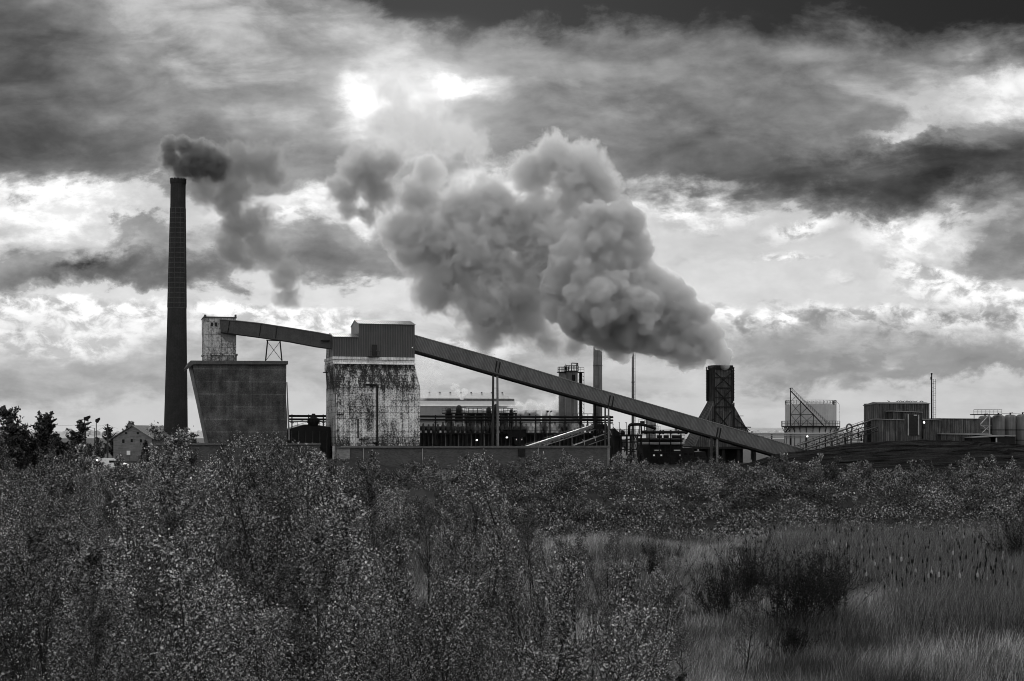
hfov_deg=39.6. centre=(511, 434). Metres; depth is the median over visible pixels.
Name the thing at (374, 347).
door
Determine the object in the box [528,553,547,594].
birch tree
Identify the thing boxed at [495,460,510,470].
scrub sapling
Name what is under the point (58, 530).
birch tree
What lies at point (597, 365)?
steel stack
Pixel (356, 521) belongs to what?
birch tree
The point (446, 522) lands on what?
birch tree
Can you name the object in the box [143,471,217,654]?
birch tree
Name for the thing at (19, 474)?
scrub sapling
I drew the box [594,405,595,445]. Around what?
short stack
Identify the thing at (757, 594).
birch tree
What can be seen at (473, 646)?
birch tree
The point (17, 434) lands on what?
tree
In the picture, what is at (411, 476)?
scrub sapling
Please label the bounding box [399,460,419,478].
scrub sapling
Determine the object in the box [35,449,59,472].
scrub sapling
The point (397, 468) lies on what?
scrub sapling
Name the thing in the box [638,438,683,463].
exhauster house
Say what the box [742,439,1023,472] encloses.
coal heap
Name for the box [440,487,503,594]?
birch tree
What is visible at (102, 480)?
birch tree
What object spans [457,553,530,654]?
birch tree
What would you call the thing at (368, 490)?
birch tree
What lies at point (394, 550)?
birch tree
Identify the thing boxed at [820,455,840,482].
scrub sapling
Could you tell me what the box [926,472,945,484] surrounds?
scrub sapling
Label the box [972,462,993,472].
scrub sapling
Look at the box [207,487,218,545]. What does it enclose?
birch tree
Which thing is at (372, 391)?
coal bunker
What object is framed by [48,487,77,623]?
birch tree
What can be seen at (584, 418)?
process platform
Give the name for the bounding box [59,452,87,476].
scrub sapling
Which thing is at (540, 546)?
birch tree
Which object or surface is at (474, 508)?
birch tree
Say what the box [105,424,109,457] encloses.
telegraph pole
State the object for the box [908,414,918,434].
doorway
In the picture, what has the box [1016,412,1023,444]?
storage tank
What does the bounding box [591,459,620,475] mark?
scrub sapling
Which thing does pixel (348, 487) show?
scrub sapling
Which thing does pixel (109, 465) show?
scrub sapling
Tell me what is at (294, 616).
birch tree
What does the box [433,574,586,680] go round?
birch tree
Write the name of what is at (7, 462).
scrub sapling
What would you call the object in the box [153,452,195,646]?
birch tree
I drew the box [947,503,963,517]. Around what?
scrub sapling
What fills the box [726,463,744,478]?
scrub sapling
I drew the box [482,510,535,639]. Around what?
birch tree
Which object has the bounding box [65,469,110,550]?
birch tree
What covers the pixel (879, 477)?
scrub sapling
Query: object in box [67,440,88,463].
tree
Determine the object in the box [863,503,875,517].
scrub sapling
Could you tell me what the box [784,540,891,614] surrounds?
willow bush
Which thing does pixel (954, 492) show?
scrub sapling
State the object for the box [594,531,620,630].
birch tree
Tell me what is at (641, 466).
scrub sapling
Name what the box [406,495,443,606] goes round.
birch tree
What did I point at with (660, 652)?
birch tree
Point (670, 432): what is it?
gantry
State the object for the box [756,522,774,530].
scrub sapling
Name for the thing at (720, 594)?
willow bush
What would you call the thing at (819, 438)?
lattice conveyor
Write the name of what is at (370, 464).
scrub sapling
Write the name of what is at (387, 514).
birch tree
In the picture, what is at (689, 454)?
quenching locomotive
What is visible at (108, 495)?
birch tree
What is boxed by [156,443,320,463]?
brick wall
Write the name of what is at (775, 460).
scrub sapling
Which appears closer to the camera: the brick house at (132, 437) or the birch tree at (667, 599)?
the birch tree at (667, 599)
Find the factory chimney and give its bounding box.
[164,177,187,441]
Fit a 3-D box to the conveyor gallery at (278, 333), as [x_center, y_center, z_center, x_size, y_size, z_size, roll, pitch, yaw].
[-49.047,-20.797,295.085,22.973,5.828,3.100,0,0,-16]
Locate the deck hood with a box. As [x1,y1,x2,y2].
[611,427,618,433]
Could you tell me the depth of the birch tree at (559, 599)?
14.36 m
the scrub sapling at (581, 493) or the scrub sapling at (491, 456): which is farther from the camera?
the scrub sapling at (491, 456)
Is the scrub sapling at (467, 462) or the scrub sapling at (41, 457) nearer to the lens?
the scrub sapling at (41, 457)
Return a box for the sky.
[0,0,1023,432]
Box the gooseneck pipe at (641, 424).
[628,421,655,433]
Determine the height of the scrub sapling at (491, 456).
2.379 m
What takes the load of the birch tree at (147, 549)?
on the ground at (430, 495)
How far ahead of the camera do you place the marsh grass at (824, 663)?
47.26 m
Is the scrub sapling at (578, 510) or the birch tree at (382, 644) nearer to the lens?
the birch tree at (382, 644)
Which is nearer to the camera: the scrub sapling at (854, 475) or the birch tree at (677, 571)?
the birch tree at (677, 571)
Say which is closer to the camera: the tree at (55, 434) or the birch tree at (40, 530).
the birch tree at (40, 530)
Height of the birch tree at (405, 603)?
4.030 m
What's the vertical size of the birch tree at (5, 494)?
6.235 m
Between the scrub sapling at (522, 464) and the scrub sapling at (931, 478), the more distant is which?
the scrub sapling at (522, 464)
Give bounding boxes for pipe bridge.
[289,414,325,427]
[420,415,612,464]
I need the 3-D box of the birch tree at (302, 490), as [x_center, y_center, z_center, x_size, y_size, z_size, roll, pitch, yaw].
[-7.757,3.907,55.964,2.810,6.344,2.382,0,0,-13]
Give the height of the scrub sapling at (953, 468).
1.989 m
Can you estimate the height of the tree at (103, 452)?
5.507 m
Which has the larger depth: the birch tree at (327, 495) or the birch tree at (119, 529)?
the birch tree at (327, 495)
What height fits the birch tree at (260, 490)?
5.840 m
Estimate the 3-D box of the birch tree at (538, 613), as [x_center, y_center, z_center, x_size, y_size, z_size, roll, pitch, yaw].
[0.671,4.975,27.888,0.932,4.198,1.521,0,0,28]
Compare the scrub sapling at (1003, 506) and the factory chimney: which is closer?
the scrub sapling at (1003, 506)
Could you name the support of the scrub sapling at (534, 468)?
on the ground at (430, 495)
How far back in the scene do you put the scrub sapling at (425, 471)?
118.90 m
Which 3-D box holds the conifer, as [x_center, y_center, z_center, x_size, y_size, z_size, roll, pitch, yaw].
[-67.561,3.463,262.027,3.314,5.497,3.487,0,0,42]
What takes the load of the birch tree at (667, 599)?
on the ground at (430, 495)
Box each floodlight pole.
[84,416,90,453]
[95,418,99,455]
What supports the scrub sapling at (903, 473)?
on the ground at (430, 495)
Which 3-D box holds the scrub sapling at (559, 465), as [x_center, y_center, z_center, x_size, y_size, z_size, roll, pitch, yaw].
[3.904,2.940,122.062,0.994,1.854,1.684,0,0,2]
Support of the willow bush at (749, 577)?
on the ground at (430, 495)
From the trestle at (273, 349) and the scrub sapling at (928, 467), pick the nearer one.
the scrub sapling at (928, 467)
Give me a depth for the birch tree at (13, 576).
36.92 m
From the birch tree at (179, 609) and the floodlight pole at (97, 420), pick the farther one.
the floodlight pole at (97, 420)
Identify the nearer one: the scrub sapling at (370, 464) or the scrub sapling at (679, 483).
the scrub sapling at (679, 483)
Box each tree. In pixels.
[0,405,25,467]
[0,422,40,472]
[0,469,53,647]
[0,477,24,614]
[0,481,40,680]
[0,481,57,666]
[0,487,33,601]
[0,495,17,566]
[0,517,72,680]
[0,518,64,677]
[0,520,21,664]
[0,550,33,671]
[0,593,48,680]
[0,604,26,679]
[3,494,66,624]
[19,429,50,470]
[21,498,94,674]
[22,415,57,471]
[25,518,73,680]
[26,486,63,642]
[28,582,118,680]
[30,410,71,467]
[33,526,156,680]
[35,478,155,676]
[40,553,102,680]
[46,431,61,469]
[47,419,91,470]
[47,444,81,472]
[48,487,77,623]
[55,497,153,611]
[59,523,141,646]
[64,469,96,592]
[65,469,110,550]
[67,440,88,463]
[74,589,128,680]
[79,464,119,547]
[80,531,165,680]
[84,574,166,680]
[85,443,95,456]
[86,552,169,680]
[91,486,120,543]
[94,437,108,458]
[97,621,203,680]
[99,427,115,455]
[104,502,148,596]
[105,513,268,680]
[111,480,159,631]
[113,502,197,680]
[127,464,273,680]
[131,504,193,645]
[133,461,156,596]
[138,420,238,598]
[140,504,241,680]
[140,544,239,680]
[143,452,201,543]
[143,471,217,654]
[143,487,212,650]
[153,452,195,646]
[160,622,301,680]
[172,483,264,671]
[177,448,219,557]
[186,581,298,680]
[189,432,198,442]
[196,570,248,680]
[198,457,246,673]
[202,425,283,642]
[206,431,354,680]
[206,591,295,680]
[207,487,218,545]
[208,464,309,600]
[210,503,242,616]
[211,538,311,679]
[216,526,358,680]
[223,480,292,619]
[231,446,310,630]
[236,443,283,630]
[240,493,313,654]
[245,447,274,605]
[246,519,376,680]
[256,431,358,679]
[264,522,302,658]
[266,478,324,677]
[269,477,301,563]
[274,593,362,680]
[279,580,343,680]
[291,460,336,542]
[297,516,333,680]
[298,448,335,525]
[301,452,351,664]
[308,454,377,659]
[309,463,346,531]
[311,486,401,680]
[313,517,360,680]
[320,512,412,679]
[320,534,407,669]
[327,501,419,600]
[327,545,407,680]
[327,550,409,679]
[343,589,422,680]
[344,459,387,575]
[349,507,375,579]
[349,508,364,528]
[350,609,417,680]
[351,481,402,581]
[363,520,414,640]
[365,626,400,680]
[368,546,488,680]
[369,485,412,587]
[369,551,392,622]
[373,531,471,680]
[375,503,414,622]
[376,498,407,565]
[382,490,404,556]
[405,526,492,680]
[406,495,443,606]
[415,499,440,600]
[421,526,457,679]
[429,509,453,633]
[430,535,480,676]
[430,553,450,636]
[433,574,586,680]
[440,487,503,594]
[440,535,512,662]
[450,603,501,680]
[452,511,482,606]
[454,614,522,680]
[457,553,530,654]
[462,452,536,658]
[462,498,490,608]
[466,606,516,680]
[478,500,513,636]
[482,500,511,604]
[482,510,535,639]
[488,552,563,678]
[488,636,524,680]
[490,523,551,653]
[499,639,601,680]
[502,505,525,574]
[507,506,549,601]
[512,551,595,680]
[518,585,554,680]
[527,647,555,680]
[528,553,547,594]
[532,524,556,621]
[545,523,591,655]
[557,590,666,680]
[565,548,666,680]
[584,526,624,606]
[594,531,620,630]
[594,590,623,679]
[594,598,671,680]
[599,599,615,662]
[616,627,681,680]
[618,540,640,591]
[624,553,649,626]
[638,564,685,679]
[645,582,689,673]
[652,555,679,625]
[655,548,676,584]
[656,667,689,680]
[662,556,680,617]
[667,604,703,677]
[728,585,768,680]
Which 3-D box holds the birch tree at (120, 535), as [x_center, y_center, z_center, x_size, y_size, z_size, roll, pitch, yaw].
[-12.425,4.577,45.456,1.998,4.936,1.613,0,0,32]
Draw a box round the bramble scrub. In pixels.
[0,459,1023,550]
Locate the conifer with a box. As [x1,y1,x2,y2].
[137,439,151,465]
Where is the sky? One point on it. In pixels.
(820, 200)
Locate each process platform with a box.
[442,405,465,432]
[464,408,486,432]
[486,404,501,432]
[500,408,516,432]
[573,413,597,421]
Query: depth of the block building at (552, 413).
424.02 m
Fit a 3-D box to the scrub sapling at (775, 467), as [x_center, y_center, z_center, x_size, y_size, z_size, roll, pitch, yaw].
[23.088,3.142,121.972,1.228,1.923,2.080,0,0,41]
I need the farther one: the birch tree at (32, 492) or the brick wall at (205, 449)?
the brick wall at (205, 449)
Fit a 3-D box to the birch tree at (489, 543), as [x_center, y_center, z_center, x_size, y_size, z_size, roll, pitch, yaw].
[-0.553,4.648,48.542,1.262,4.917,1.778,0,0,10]
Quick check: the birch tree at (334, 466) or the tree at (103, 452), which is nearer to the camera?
the birch tree at (334, 466)
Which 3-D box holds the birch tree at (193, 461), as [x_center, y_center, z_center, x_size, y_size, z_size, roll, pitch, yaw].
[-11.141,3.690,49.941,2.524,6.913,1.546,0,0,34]
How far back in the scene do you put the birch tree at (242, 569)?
27.43 m
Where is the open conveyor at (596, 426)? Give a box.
[525,423,607,445]
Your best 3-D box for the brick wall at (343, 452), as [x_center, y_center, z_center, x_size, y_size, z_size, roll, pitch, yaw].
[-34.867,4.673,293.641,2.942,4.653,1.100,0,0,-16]
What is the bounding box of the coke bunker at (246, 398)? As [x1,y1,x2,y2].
[184,360,289,442]
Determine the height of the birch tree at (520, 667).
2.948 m
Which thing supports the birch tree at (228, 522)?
on the ground at (430, 495)
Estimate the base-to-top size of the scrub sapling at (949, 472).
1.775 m
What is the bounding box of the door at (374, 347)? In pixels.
[372,345,376,355]
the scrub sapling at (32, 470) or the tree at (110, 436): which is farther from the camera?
the tree at (110, 436)
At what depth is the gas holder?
413.28 m
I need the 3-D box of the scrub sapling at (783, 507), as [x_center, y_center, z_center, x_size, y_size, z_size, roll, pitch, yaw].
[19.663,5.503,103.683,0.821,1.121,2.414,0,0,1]
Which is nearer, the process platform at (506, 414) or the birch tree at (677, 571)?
the birch tree at (677, 571)
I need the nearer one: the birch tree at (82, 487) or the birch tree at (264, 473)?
the birch tree at (264, 473)
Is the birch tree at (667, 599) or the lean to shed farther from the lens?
the lean to shed
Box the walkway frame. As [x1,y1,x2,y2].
[970,409,1013,433]
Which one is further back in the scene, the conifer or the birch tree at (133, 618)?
the conifer
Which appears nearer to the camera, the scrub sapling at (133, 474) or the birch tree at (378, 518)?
the birch tree at (378, 518)
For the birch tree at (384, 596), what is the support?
on the ground at (430, 495)
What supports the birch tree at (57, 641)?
on the ground at (430, 495)
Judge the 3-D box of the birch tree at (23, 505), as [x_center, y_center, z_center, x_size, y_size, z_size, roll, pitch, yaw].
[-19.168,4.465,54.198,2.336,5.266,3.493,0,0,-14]
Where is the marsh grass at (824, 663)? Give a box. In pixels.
[390,527,1023,680]
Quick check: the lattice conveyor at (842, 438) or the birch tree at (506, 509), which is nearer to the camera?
the birch tree at (506, 509)
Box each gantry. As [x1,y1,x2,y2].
[606,429,644,464]
[642,429,687,464]
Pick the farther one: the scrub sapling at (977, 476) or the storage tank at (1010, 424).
the storage tank at (1010, 424)
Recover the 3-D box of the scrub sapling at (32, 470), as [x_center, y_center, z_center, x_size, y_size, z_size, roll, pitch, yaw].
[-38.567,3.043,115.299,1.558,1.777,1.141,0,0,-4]
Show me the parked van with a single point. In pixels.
(106, 461)
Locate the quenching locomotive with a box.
[679,447,706,463]
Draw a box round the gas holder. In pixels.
[781,388,839,449]
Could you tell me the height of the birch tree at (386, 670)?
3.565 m
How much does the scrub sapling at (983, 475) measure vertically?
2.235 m
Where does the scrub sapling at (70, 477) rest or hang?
on the ground at (430, 495)
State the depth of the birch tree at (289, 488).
38.85 m
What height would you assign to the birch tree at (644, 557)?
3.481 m
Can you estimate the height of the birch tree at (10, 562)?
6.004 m
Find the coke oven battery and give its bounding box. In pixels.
[420,422,620,445]
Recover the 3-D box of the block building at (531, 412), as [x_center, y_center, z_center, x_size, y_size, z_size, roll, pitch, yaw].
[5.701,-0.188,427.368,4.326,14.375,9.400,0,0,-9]
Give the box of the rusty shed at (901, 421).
[863,402,940,442]
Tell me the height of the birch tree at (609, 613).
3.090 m
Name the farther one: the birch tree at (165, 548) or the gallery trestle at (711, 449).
the gallery trestle at (711, 449)
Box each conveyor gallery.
[219,319,331,348]
[415,335,803,455]
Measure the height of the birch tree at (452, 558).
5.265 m
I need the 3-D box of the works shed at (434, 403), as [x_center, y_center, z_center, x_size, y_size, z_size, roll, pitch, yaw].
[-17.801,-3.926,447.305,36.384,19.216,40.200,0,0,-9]
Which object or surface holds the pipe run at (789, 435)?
on the ground at (430, 495)
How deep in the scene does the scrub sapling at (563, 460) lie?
128.79 m
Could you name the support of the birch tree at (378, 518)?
on the ground at (430, 495)
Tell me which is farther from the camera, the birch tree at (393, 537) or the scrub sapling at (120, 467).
the scrub sapling at (120, 467)
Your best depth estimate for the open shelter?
332.97 m
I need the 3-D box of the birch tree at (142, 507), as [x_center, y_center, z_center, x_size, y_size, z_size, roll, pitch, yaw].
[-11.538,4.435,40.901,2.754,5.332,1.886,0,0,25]
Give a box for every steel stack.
[593,344,601,423]
[631,345,635,459]
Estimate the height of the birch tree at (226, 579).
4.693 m
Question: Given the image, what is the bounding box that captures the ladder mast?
[930,373,935,418]
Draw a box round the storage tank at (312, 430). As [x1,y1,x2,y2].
[287,414,329,458]
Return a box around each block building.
[522,410,540,432]
[542,410,558,432]
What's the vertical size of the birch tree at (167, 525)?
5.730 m
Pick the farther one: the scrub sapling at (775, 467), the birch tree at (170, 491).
the scrub sapling at (775, 467)
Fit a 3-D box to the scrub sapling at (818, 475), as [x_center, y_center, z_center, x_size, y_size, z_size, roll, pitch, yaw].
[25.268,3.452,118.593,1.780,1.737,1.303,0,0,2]
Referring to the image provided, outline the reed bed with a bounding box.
[756,515,1023,644]
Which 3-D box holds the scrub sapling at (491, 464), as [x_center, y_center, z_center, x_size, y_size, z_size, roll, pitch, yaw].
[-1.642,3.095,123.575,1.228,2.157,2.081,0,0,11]
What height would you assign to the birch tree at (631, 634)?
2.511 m
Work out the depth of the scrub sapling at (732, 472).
118.69 m
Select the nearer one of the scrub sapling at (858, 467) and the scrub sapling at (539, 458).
the scrub sapling at (858, 467)
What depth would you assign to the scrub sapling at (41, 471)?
112.43 m
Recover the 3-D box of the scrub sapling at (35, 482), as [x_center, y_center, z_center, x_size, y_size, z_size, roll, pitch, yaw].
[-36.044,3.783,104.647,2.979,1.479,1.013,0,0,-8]
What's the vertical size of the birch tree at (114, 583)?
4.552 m
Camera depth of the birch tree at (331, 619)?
19.29 m
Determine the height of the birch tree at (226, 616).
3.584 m
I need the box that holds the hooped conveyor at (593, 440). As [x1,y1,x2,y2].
[573,431,611,444]
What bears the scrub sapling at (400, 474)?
on the ground at (430, 495)
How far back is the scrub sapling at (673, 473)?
119.04 m
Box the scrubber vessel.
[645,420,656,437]
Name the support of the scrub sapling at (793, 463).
on the ground at (430, 495)
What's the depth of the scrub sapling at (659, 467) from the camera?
134.36 m
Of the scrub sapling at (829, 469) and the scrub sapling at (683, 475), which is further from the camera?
the scrub sapling at (829, 469)
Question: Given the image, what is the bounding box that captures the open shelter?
[964,435,1015,443]
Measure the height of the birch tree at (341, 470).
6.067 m
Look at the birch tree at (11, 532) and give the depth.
33.42 m
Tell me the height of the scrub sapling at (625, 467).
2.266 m
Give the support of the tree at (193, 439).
on the ground at (430, 495)
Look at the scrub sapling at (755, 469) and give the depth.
119.02 m
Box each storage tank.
[287,414,329,458]
[978,413,991,435]
[991,413,1004,436]
[1004,412,1016,443]
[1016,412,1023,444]
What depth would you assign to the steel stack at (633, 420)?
399.68 m
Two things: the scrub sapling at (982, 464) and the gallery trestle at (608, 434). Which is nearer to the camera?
the scrub sapling at (982, 464)
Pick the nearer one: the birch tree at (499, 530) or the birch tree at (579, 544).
the birch tree at (499, 530)
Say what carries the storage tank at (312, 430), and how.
on the ground at (430, 495)
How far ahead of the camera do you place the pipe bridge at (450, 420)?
314.79 m
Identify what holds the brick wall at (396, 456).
on the ground at (430, 495)
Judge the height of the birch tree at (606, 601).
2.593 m
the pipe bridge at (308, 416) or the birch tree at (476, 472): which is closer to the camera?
the birch tree at (476, 472)
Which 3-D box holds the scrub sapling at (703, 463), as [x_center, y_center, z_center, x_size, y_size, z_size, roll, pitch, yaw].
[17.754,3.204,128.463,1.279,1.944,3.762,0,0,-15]
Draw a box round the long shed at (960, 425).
[929,418,980,435]
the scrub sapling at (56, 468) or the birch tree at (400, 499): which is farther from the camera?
the scrub sapling at (56, 468)
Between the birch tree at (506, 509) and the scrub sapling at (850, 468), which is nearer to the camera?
the birch tree at (506, 509)
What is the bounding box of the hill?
[32,427,863,438]
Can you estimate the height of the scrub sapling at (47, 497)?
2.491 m
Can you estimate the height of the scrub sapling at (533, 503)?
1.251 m
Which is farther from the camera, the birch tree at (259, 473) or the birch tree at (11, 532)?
the birch tree at (259, 473)
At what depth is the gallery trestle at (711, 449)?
320.35 m
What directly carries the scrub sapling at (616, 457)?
on the ground at (430, 495)
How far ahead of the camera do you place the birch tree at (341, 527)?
21.08 m
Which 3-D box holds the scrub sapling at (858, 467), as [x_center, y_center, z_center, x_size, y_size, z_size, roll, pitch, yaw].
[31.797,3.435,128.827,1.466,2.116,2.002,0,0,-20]
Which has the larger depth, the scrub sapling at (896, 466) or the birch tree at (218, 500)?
the scrub sapling at (896, 466)
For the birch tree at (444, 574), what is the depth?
32.71 m
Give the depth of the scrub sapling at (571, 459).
131.52 m
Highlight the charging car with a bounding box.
[501,429,526,444]
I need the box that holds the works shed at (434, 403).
[420,392,522,432]
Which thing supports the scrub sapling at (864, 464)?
on the ground at (430, 495)
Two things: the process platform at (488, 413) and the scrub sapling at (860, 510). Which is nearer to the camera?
the scrub sapling at (860, 510)
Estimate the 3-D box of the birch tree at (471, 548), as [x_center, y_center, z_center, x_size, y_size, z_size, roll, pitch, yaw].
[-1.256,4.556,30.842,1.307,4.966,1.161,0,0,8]
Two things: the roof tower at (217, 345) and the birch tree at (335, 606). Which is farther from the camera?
the roof tower at (217, 345)
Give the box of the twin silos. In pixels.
[557,363,583,432]
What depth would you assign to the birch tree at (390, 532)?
35.14 m
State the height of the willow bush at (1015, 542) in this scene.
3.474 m
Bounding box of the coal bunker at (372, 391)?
[321,320,419,458]
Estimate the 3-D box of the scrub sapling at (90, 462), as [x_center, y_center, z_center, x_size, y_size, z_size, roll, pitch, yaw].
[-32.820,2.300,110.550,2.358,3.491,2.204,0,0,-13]
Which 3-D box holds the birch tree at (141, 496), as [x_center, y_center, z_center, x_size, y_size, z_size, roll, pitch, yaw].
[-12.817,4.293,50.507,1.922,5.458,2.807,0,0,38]
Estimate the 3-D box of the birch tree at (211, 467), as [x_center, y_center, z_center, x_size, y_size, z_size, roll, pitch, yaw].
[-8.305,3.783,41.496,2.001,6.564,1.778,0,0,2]
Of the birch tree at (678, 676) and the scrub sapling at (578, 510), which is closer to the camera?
the birch tree at (678, 676)
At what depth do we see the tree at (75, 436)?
199.47 m
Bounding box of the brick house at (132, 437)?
[111,422,192,460]
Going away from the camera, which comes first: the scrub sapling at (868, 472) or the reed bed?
the reed bed
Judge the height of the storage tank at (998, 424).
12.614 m
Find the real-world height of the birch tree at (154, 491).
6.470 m
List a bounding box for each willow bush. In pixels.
[630,532,697,578]
[681,551,780,624]
[701,530,805,607]
[729,536,874,631]
[762,620,826,664]
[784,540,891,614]
[973,508,1023,559]
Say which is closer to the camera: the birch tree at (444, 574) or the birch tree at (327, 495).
the birch tree at (444, 574)
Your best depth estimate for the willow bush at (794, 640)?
43.90 m
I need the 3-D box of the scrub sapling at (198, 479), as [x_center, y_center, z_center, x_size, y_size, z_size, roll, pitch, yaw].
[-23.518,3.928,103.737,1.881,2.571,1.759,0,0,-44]
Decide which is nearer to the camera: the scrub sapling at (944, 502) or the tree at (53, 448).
the scrub sapling at (944, 502)
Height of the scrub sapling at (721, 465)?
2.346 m
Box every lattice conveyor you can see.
[795,417,873,448]
[805,424,877,449]
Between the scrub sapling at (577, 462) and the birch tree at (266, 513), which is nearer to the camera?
the birch tree at (266, 513)
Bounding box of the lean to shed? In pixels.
[939,433,991,440]
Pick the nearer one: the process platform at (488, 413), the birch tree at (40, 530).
the birch tree at (40, 530)
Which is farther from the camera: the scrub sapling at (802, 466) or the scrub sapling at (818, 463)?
the scrub sapling at (818, 463)
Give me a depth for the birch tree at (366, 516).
38.91 m
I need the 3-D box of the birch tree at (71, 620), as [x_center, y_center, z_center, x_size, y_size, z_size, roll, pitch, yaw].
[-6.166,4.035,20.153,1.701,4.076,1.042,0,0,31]
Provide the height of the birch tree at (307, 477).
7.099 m
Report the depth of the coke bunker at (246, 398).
289.16 m
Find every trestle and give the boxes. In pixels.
[265,340,282,360]
[491,374,498,445]
[604,406,609,445]
[710,437,717,465]
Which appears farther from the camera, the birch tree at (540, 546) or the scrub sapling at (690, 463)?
the scrub sapling at (690, 463)
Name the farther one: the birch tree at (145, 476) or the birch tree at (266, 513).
the birch tree at (145, 476)
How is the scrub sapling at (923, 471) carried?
on the ground at (430, 495)
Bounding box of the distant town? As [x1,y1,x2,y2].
[29,430,849,435]
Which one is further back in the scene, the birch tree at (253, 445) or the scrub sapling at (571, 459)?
the scrub sapling at (571, 459)
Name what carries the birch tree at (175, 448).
on the ground at (430, 495)
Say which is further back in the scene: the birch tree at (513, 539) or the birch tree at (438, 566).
the birch tree at (513, 539)
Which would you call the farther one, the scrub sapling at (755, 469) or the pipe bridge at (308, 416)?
the pipe bridge at (308, 416)
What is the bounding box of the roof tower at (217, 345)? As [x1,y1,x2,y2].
[201,315,237,360]
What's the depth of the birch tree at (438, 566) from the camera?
47.20 m
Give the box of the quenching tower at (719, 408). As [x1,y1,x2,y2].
[683,365,755,462]
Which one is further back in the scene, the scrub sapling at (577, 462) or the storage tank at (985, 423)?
the storage tank at (985, 423)
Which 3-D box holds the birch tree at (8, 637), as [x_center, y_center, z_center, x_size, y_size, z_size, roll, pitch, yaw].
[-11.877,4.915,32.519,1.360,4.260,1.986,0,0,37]
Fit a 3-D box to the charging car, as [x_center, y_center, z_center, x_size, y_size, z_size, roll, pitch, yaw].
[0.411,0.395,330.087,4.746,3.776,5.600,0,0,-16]
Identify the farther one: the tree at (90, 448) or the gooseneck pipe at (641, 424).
the gooseneck pipe at (641, 424)
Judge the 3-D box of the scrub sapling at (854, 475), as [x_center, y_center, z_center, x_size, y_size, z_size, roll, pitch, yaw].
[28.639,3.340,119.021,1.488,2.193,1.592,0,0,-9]
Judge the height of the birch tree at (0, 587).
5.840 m
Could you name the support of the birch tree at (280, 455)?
on the ground at (430, 495)
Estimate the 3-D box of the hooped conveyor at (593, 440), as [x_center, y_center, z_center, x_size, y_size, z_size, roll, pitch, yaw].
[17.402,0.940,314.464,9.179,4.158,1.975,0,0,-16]
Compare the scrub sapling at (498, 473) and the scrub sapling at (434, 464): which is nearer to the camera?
the scrub sapling at (498, 473)
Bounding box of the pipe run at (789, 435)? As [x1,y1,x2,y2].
[751,431,863,459]
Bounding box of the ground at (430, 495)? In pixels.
[0,438,1023,680]
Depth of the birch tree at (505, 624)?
26.74 m
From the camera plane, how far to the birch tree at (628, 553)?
61.43 m
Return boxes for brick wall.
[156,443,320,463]
[336,446,350,458]
[350,446,610,467]
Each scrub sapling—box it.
[0,444,17,476]
[0,482,67,513]
[4,477,43,491]
[7,463,29,480]
[27,462,41,478]
[34,461,52,479]
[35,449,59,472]
[46,456,64,479]
[47,474,91,513]
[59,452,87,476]
[63,466,90,493]
[67,453,80,468]
[75,442,104,477]
[96,457,125,490]
[101,463,139,478]
[106,453,147,485]
[116,454,137,478]
[184,473,205,493]
[208,452,235,478]
[229,466,243,484]
[333,476,360,503]
[340,457,357,478]
[355,450,379,478]
[393,462,404,477]
[397,463,412,484]
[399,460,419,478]
[404,469,432,484]
[416,455,437,475]
[421,465,435,483]
[463,452,482,470]
[473,452,487,469]
[484,465,517,481]
[485,459,500,469]
[486,454,493,467]
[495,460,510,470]
[496,468,505,481]
[511,456,532,474]
[523,497,537,509]
[526,459,537,474]
[531,449,546,465]
[538,461,547,473]
[553,459,562,474]
[559,454,573,470]
[560,449,568,469]
[571,485,587,498]
[572,505,586,520]
[573,456,596,468]
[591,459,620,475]
[598,486,610,503]
[609,451,629,470]
[617,454,634,475]
[634,457,648,479]
[653,462,668,472]
[668,467,680,478]
[674,469,685,481]
[674,480,687,490]
[675,521,692,530]
[676,458,695,472]
[695,456,714,468]
[699,460,719,473]
[706,466,741,480]
[713,456,726,476]
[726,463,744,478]
[728,459,741,480]
[746,461,762,481]
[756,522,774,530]
[768,455,780,470]
[771,452,785,473]
[771,457,789,469]
[773,460,790,475]
[777,503,787,515]
[782,452,798,478]
[796,460,842,478]
[804,466,823,483]
[804,483,816,496]
[805,452,823,470]
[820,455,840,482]
[843,464,856,476]
[846,459,872,475]
[846,462,862,484]
[851,495,857,504]
[854,509,866,523]
[856,462,873,474]
[857,460,871,478]
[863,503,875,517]
[877,468,890,484]
[893,464,906,476]
[897,468,910,484]
[907,459,928,483]
[909,466,922,483]
[917,459,939,480]
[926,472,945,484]
[937,496,960,506]
[940,467,954,476]
[942,489,958,505]
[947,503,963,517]
[948,464,962,475]
[956,456,977,470]
[959,456,990,477]
[960,463,972,478]
[963,453,976,471]
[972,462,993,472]
[973,471,989,485]
[976,465,992,485]
[988,454,1016,475]
[990,466,1018,479]
[999,500,1012,513]
[1008,465,1023,478]
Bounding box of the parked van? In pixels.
[98,458,128,469]
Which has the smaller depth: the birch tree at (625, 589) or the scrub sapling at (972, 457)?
the birch tree at (625, 589)
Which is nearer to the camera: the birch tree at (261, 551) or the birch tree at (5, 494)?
the birch tree at (261, 551)
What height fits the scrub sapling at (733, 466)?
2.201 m
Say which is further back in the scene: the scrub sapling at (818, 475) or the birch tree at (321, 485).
the scrub sapling at (818, 475)
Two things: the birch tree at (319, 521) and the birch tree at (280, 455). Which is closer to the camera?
the birch tree at (319, 521)
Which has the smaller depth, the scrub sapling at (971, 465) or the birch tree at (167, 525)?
the birch tree at (167, 525)

